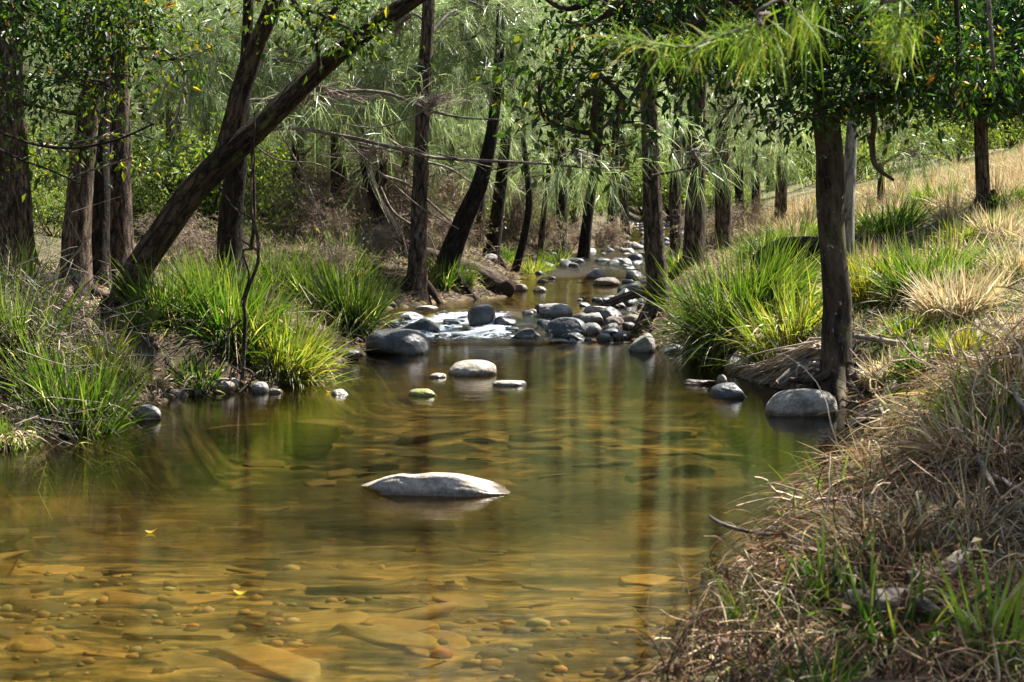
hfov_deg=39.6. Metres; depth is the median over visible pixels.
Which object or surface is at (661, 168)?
leafy shrub
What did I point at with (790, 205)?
grass tuft
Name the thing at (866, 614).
grass tussock
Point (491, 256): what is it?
river stone
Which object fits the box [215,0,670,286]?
vine wrapped tree
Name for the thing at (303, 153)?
background oak
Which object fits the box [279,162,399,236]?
dead shrub
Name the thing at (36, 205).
leafy shrub
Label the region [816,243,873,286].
grass tuft
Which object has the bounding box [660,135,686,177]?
leafy shrub
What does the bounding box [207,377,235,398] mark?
river rock
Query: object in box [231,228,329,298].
grass tussock
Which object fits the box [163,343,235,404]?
grass tussock
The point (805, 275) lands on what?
grass tussock
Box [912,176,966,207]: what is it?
grass tuft
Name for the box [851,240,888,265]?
grass tuft
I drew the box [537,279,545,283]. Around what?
river stone
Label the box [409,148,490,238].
dead shrub
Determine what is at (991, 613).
grass tussock
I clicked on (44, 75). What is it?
background oak
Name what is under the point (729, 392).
river rock
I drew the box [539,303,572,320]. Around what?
river rock
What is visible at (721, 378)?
river rock
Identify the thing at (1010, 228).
grass tuft
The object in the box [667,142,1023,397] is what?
dry grass
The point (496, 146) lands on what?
background oak
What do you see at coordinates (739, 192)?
river oak
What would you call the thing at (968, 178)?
grass tuft
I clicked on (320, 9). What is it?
slim trunk
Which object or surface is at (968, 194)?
grass tuft
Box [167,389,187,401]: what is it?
river rock
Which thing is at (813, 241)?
charred log
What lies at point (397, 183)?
dead shrub
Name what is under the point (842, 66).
hillside tree
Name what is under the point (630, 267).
river stone
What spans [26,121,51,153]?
leafy shrub
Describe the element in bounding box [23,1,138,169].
background oak
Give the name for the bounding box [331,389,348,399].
river rock
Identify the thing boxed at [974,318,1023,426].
dead vine
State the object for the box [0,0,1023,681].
ground
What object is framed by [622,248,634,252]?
river stone
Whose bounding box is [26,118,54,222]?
leafy shrub
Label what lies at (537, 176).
background oak
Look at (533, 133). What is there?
background oak
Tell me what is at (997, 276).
grass tuft
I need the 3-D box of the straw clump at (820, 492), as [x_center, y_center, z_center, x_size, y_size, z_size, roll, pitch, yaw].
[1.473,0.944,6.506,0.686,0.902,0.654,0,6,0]
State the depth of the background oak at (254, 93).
27.58 m
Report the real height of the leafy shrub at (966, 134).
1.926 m
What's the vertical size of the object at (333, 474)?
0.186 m
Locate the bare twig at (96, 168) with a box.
[71,157,132,178]
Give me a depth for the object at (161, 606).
6.77 m
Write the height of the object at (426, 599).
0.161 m
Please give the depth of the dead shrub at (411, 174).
24.01 m
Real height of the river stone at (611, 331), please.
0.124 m
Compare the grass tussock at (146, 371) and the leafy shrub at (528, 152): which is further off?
the leafy shrub at (528, 152)
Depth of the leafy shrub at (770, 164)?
46.52 m
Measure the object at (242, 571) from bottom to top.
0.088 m
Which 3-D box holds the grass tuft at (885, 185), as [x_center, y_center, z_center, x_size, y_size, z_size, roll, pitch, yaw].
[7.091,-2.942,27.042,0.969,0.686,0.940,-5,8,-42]
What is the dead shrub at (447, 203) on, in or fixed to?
on the ground at (198, 456)
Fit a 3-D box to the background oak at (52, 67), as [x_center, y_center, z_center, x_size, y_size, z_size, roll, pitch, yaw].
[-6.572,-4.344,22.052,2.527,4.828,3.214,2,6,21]
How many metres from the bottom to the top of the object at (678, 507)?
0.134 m
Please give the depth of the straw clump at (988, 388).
6.41 m
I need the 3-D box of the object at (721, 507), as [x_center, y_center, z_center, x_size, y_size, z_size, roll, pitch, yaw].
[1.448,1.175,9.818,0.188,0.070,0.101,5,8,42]
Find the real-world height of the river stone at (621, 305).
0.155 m
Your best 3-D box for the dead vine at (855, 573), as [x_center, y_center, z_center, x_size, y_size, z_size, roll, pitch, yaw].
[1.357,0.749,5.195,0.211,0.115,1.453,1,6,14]
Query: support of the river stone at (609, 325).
on the ground at (198, 456)
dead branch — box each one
[707,515,779,535]
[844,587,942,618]
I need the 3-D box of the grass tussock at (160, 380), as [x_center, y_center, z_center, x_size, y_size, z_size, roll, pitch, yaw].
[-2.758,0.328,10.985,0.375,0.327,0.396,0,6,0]
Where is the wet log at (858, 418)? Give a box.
[845,403,895,429]
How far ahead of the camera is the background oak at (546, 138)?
36.17 m
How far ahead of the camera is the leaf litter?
12.11 m
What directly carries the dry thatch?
on the ground at (198, 456)
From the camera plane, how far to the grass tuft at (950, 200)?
16.95 m
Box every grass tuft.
[736,213,766,234]
[741,211,770,236]
[755,201,789,225]
[762,194,773,214]
[762,212,796,231]
[765,211,797,235]
[770,192,803,214]
[776,209,809,231]
[782,206,808,221]
[783,192,807,218]
[786,201,816,224]
[787,189,806,206]
[787,224,813,236]
[790,194,815,209]
[790,197,815,216]
[794,187,815,203]
[796,212,816,227]
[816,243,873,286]
[849,233,924,278]
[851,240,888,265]
[855,192,877,216]
[855,198,876,224]
[855,228,881,258]
[856,181,876,196]
[856,183,881,208]
[858,179,889,200]
[859,170,896,198]
[867,183,913,216]
[872,192,890,205]
[876,166,919,196]
[883,192,905,208]
[893,172,922,189]
[902,220,930,240]
[904,162,951,193]
[905,173,944,196]
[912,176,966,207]
[913,198,962,225]
[914,180,982,223]
[914,222,984,266]
[926,158,945,176]
[929,189,960,212]
[937,158,961,177]
[937,165,971,191]
[938,166,964,181]
[939,199,991,233]
[943,156,970,169]
[948,176,975,199]
[949,161,974,189]
[959,165,974,175]
[960,178,1005,206]
[960,182,993,204]
[962,259,1023,305]
[963,161,1023,203]
[963,256,1021,290]
[974,294,1023,347]
[979,208,1023,243]
[986,210,1023,255]
[989,145,1017,162]
[989,153,1000,169]
[990,146,1016,168]
[990,158,1023,184]
[990,160,1022,188]
[990,269,1023,318]
[991,163,1022,187]
[996,168,1023,195]
[997,143,1023,174]
[999,143,1023,175]
[1001,191,1023,216]
[1008,139,1023,159]
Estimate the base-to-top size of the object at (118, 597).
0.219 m
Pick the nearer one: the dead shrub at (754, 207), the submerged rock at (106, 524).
the submerged rock at (106, 524)
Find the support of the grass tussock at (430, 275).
on the ground at (198, 456)
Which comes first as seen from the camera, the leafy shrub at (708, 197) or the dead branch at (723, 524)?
the dead branch at (723, 524)
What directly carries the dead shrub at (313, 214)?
on the ground at (198, 456)
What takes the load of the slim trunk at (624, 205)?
on the ground at (198, 456)
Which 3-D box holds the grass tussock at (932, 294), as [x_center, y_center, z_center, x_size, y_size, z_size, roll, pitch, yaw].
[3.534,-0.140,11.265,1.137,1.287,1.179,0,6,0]
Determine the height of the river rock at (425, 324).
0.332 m
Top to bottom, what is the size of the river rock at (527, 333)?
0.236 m
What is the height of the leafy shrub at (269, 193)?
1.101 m
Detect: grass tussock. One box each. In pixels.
[0,224,79,315]
[0,260,104,399]
[0,312,177,534]
[0,398,62,500]
[8,277,107,340]
[61,296,153,385]
[90,238,256,353]
[96,334,162,392]
[106,352,151,394]
[107,298,169,335]
[142,364,175,395]
[143,238,322,386]
[154,238,280,311]
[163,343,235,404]
[202,282,373,430]
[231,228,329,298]
[264,243,368,311]
[284,240,423,343]
[301,216,397,288]
[353,281,395,314]
[407,258,447,285]
[427,251,472,294]
[454,254,492,290]
[500,243,528,263]
[503,252,561,273]
[536,241,575,264]
[626,209,821,410]
[639,256,745,379]
[640,236,710,277]
[674,637,746,681]
[697,247,852,380]
[699,562,841,642]
[701,235,821,325]
[717,220,796,264]
[728,625,885,681]
[743,205,818,242]
[747,485,822,547]
[767,432,892,507]
[769,509,896,609]
[812,233,923,310]
[815,527,1023,662]
[847,211,1014,313]
[848,340,922,398]
[855,186,947,235]
[855,210,896,235]
[863,304,951,351]
[866,315,985,400]
[869,379,924,422]
[877,197,938,220]
[881,327,1023,452]
[894,174,968,208]
[896,245,1023,333]
[910,317,1008,371]
[912,262,983,296]
[920,517,1023,681]
[931,212,987,245]
[941,235,1023,283]
[957,200,1023,243]
[959,198,1023,231]
[962,228,1023,285]
[977,183,1023,209]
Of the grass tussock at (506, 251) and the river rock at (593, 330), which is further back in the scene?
the grass tussock at (506, 251)
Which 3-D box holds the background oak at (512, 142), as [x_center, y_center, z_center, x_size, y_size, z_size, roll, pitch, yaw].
[-0.329,-4.664,29.595,3.458,5.195,2.719,-1,6,-13]
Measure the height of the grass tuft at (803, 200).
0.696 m
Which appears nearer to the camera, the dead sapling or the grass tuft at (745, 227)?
the dead sapling
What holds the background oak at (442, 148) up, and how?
on the ground at (198, 456)
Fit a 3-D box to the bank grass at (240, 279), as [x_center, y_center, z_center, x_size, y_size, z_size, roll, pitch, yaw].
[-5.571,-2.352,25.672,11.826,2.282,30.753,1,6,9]
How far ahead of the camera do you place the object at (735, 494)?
10.24 m
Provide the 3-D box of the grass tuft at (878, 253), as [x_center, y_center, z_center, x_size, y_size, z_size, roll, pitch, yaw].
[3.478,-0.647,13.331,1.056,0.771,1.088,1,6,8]
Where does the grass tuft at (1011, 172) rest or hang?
on the ground at (198, 456)
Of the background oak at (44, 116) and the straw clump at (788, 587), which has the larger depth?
the background oak at (44, 116)
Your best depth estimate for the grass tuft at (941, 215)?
16.27 m
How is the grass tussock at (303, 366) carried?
on the ground at (198, 456)
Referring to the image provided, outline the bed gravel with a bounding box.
[0,561,717,681]
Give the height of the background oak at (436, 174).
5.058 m
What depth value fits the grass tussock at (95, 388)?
9.31 m
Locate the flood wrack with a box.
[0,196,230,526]
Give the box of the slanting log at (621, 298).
[596,285,646,306]
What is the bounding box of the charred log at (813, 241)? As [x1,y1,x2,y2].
[752,235,922,266]
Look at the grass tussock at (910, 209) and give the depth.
17.02 m
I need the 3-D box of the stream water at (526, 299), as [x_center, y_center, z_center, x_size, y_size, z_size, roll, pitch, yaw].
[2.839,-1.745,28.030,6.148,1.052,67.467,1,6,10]
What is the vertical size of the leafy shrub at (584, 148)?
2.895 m
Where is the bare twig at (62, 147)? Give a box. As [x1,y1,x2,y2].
[0,123,154,149]
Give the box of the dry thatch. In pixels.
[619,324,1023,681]
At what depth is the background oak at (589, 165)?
36.48 m
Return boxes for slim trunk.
[183,0,318,193]
[242,0,364,164]
[253,0,376,229]
[321,0,438,185]
[435,24,536,186]
[439,2,519,185]
[485,6,619,260]
[504,0,587,198]
[509,1,570,198]
[531,11,627,236]
[552,17,673,240]
[581,6,683,234]
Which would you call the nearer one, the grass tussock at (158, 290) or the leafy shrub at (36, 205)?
the grass tussock at (158, 290)
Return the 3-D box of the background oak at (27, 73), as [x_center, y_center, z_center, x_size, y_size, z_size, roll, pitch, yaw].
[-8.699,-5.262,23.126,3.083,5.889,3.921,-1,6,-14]
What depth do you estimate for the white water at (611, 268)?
25.49 m
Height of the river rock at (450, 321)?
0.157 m
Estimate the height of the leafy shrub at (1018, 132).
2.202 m
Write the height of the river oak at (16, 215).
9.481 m
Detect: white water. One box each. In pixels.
[377,308,552,341]
[542,252,644,276]
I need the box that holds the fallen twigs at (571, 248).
[3,180,1023,427]
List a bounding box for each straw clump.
[658,630,756,669]
[718,537,827,605]
[770,478,955,573]
[772,460,889,519]
[800,391,996,499]
[857,367,1023,496]
[868,452,1023,579]
[902,313,1023,448]
[928,540,1023,652]
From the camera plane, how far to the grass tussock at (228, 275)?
12.82 m
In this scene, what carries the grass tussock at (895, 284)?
on the ground at (198, 456)
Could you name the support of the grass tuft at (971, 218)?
on the ground at (198, 456)
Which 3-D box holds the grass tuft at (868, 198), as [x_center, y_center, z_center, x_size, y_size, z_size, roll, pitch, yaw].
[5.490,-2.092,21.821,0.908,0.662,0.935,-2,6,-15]
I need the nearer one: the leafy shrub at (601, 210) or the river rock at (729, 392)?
the river rock at (729, 392)
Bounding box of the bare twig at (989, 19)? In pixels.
[986,0,995,71]
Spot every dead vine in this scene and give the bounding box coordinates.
[851,553,918,587]
[878,403,956,480]
[942,425,1023,512]
[947,456,1023,493]
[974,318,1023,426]
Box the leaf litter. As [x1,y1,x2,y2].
[0,201,1023,429]
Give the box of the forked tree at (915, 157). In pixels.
[800,0,973,204]
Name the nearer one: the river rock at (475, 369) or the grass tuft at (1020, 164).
the river rock at (475, 369)
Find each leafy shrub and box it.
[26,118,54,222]
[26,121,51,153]
[28,134,69,210]
[30,169,67,236]
[35,109,136,155]
[37,104,165,145]
[44,131,72,171]
[52,98,137,160]
[131,101,262,161]
[131,114,319,244]
[131,121,200,189]
[132,117,290,200]
[132,179,218,242]
[199,214,274,255]
[245,164,292,219]
[249,141,330,216]
[270,149,395,184]
[274,184,365,234]
[438,182,510,237]
[441,125,546,181]
[488,203,550,238]
[491,189,541,232]
[529,136,604,193]
[534,192,583,222]
[541,150,617,201]
[542,171,608,211]
[579,199,603,215]
[583,141,666,208]
[595,197,607,215]
[607,153,668,202]
[629,159,684,215]
[630,146,686,214]
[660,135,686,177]
[681,168,747,196]
[681,176,744,212]
[683,175,772,217]
[712,111,841,183]
[760,155,808,187]
[761,116,908,190]
[791,117,920,186]
[868,105,973,168]
[893,110,1023,163]
[922,94,1023,149]
[953,94,1023,152]
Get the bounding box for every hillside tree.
[28,2,87,170]
[161,0,237,120]
[543,8,668,216]
[563,0,672,202]
[614,31,687,155]
[625,0,684,145]
[625,0,690,117]
[664,5,778,189]
[666,1,783,191]
[758,1,845,175]
[831,0,909,138]
[835,0,971,155]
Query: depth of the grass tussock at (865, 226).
16.02 m
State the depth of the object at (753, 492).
10.35 m
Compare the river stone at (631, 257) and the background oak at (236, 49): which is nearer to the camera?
the river stone at (631, 257)
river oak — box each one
[0,0,262,301]
[0,1,56,283]
[91,34,112,286]
[110,0,162,286]
[130,0,416,259]
[283,1,529,255]
[289,0,599,318]
[390,0,505,298]
[435,0,547,247]
[440,0,617,270]
[448,0,663,254]
[511,133,532,272]
[525,7,685,260]
[567,0,944,103]
[608,0,745,341]
[657,0,814,250]
[668,0,761,264]
[671,0,718,281]
[709,1,857,221]
[710,11,846,230]
[712,0,832,209]
[844,2,863,266]
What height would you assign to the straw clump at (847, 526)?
0.883 m
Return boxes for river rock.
[131,405,161,432]
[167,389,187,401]
[192,388,201,395]
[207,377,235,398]
[231,378,239,389]
[251,382,268,401]
[268,388,282,397]
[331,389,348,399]
[336,348,359,360]
[360,472,509,518]
[366,329,429,375]
[402,318,440,343]
[408,388,436,401]
[415,305,438,313]
[429,373,446,381]
[443,319,461,331]
[448,360,496,387]
[467,304,495,334]
[492,380,526,390]
[493,316,515,332]
[508,327,546,347]
[515,284,527,291]
[533,286,546,291]
[534,304,542,318]
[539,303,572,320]
[545,317,586,343]
[549,339,568,345]
[560,332,584,342]
[580,312,603,328]
[583,305,604,313]
[586,322,600,340]
[593,277,620,288]
[596,333,611,345]
[599,306,623,321]
[603,316,623,330]
[612,288,638,314]
[613,333,626,343]
[617,283,638,293]
[623,314,638,323]
[625,270,642,279]
[629,333,654,367]
[659,344,682,358]
[682,379,715,389]
[709,382,749,409]
[717,375,726,383]
[724,349,753,377]
[765,389,837,437]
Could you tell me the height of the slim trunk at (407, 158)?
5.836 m
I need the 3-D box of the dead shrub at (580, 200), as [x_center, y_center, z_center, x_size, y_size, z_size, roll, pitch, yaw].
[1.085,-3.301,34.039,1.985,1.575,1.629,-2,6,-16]
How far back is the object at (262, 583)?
7.38 m
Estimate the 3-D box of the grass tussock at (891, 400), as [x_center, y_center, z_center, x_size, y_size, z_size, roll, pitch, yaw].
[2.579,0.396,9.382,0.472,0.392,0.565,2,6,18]
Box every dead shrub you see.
[133,192,217,262]
[161,211,247,274]
[202,216,290,281]
[244,140,360,227]
[260,146,395,235]
[266,177,353,237]
[275,163,381,243]
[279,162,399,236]
[279,188,369,245]
[286,220,370,288]
[335,204,409,271]
[344,154,459,247]
[345,139,451,241]
[351,152,444,235]
[387,171,459,247]
[390,153,466,200]
[394,160,445,210]
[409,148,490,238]
[427,195,499,259]
[458,160,561,247]
[470,165,535,205]
[488,203,537,237]
[517,208,576,252]
[551,183,597,222]
[551,213,597,253]
[591,211,634,251]
[665,191,759,248]
[731,188,776,233]
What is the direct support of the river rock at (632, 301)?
on the ground at (198, 456)
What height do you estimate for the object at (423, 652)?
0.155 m
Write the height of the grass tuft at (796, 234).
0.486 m
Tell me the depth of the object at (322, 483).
10.59 m
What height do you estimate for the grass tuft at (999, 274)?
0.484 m
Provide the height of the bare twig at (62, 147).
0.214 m
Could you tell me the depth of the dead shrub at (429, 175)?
25.47 m
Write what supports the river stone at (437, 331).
in the stream water at (526, 299)
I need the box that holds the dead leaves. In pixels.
[664,348,1023,681]
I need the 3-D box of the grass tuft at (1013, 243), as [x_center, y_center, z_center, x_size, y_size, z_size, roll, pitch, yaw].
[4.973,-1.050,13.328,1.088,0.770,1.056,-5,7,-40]
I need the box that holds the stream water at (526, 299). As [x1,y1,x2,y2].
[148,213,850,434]
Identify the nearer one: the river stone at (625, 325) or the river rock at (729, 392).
the river rock at (729, 392)
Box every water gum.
[469,0,1023,450]
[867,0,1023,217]
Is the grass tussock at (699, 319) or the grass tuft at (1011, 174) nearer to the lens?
the grass tussock at (699, 319)
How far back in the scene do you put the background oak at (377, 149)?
25.38 m
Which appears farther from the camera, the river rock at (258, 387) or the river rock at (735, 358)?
the river rock at (735, 358)
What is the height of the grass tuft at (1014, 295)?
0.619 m
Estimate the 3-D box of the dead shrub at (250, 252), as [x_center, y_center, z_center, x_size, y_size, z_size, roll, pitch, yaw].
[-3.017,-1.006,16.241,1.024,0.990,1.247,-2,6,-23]
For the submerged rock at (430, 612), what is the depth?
6.50 m
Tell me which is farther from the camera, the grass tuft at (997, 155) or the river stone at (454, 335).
the grass tuft at (997, 155)
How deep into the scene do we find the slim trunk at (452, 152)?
26.73 m
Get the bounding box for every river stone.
[385,320,399,328]
[399,315,411,323]
[432,330,441,337]
[450,333,464,340]
[458,316,466,323]
[466,326,474,334]
[485,254,497,263]
[487,329,497,338]
[504,327,518,336]
[522,310,534,320]
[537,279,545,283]
[537,319,544,328]
[541,320,549,331]
[559,259,571,268]
[568,262,579,270]
[568,338,578,348]
[571,258,584,266]
[571,312,585,318]
[579,302,589,310]
[584,337,592,344]
[586,268,605,280]
[594,297,602,301]
[595,258,608,262]
[603,328,617,337]
[606,247,614,253]
[606,323,617,328]
[607,259,618,267]
[612,331,629,340]
[617,302,627,313]
[619,258,631,265]
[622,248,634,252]
[622,279,634,284]
[622,322,633,330]
[623,265,634,272]
[626,254,642,260]
[627,324,633,331]
[631,242,643,248]
[632,260,643,267]
[637,303,643,309]
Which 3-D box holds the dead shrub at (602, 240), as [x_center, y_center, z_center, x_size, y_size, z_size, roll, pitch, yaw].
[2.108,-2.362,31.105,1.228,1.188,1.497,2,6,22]
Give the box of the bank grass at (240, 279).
[35,173,605,358]
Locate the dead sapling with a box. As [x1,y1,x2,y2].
[218,101,259,395]
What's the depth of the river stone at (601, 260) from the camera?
26.65 m
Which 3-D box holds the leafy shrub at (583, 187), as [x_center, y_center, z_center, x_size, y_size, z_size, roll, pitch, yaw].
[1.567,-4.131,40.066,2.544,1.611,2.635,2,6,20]
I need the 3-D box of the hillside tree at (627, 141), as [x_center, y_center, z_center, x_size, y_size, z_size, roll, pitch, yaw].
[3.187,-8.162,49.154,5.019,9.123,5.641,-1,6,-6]
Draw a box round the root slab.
[776,354,820,387]
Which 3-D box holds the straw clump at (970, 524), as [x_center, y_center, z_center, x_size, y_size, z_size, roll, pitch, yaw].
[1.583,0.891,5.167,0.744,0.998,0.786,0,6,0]
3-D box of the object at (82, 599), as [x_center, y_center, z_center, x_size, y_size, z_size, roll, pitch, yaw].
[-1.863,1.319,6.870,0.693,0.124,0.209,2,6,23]
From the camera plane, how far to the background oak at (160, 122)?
26.93 m
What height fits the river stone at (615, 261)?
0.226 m
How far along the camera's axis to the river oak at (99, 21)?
12.14 m
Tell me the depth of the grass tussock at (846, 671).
4.07 m
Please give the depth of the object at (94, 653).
5.87 m
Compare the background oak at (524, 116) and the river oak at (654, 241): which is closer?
the river oak at (654, 241)
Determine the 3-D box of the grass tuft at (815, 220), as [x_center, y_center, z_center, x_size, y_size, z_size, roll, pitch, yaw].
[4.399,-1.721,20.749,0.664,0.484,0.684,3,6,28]
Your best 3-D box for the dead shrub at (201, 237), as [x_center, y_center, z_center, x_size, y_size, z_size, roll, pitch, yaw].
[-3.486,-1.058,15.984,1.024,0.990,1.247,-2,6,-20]
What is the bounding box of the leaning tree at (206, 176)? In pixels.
[77,0,433,324]
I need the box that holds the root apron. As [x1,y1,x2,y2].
[728,337,820,389]
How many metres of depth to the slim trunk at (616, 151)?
35.68 m
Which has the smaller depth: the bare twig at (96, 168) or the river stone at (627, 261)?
the bare twig at (96, 168)
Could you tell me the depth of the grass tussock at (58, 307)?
10.97 m
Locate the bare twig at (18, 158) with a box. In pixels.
[0,148,79,183]
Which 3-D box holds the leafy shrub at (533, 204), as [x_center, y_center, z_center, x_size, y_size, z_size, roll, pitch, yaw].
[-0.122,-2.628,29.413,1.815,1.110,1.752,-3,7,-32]
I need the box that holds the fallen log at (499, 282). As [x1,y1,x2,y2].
[369,227,515,295]
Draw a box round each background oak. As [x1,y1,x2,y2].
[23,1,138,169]
[23,2,64,130]
[23,2,88,141]
[24,0,189,180]
[24,0,274,195]
[24,1,142,156]
[24,1,161,175]
[24,5,74,138]
[44,0,277,225]
[54,46,164,194]
[71,0,222,138]
[129,0,275,225]
[133,8,225,146]
[135,1,369,156]
[165,0,309,139]
[189,47,268,139]
[192,0,441,241]
[199,0,397,196]
[215,8,313,159]
[256,85,404,202]
[311,0,534,235]
[330,116,430,178]
[346,58,458,185]
[368,7,546,189]
[375,78,470,197]
[392,0,515,185]
[410,0,590,237]
[429,0,587,212]
[437,4,554,204]
[439,1,576,212]
[493,13,613,220]
[525,2,639,204]
[525,51,570,179]
[570,102,640,209]
[683,2,801,202]
[714,3,812,191]
[731,63,810,196]
[770,0,867,170]
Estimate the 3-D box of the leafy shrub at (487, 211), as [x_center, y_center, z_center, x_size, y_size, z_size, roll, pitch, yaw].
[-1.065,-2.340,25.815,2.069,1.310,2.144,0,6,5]
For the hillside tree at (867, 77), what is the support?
on the ground at (198, 456)
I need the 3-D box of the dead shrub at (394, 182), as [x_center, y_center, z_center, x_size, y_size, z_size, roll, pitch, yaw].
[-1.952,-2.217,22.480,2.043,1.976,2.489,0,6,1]
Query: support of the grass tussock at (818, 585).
on the ground at (198, 456)
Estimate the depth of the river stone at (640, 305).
17.28 m
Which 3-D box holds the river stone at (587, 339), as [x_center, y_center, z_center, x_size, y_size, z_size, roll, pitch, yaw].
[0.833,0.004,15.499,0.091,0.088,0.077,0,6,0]

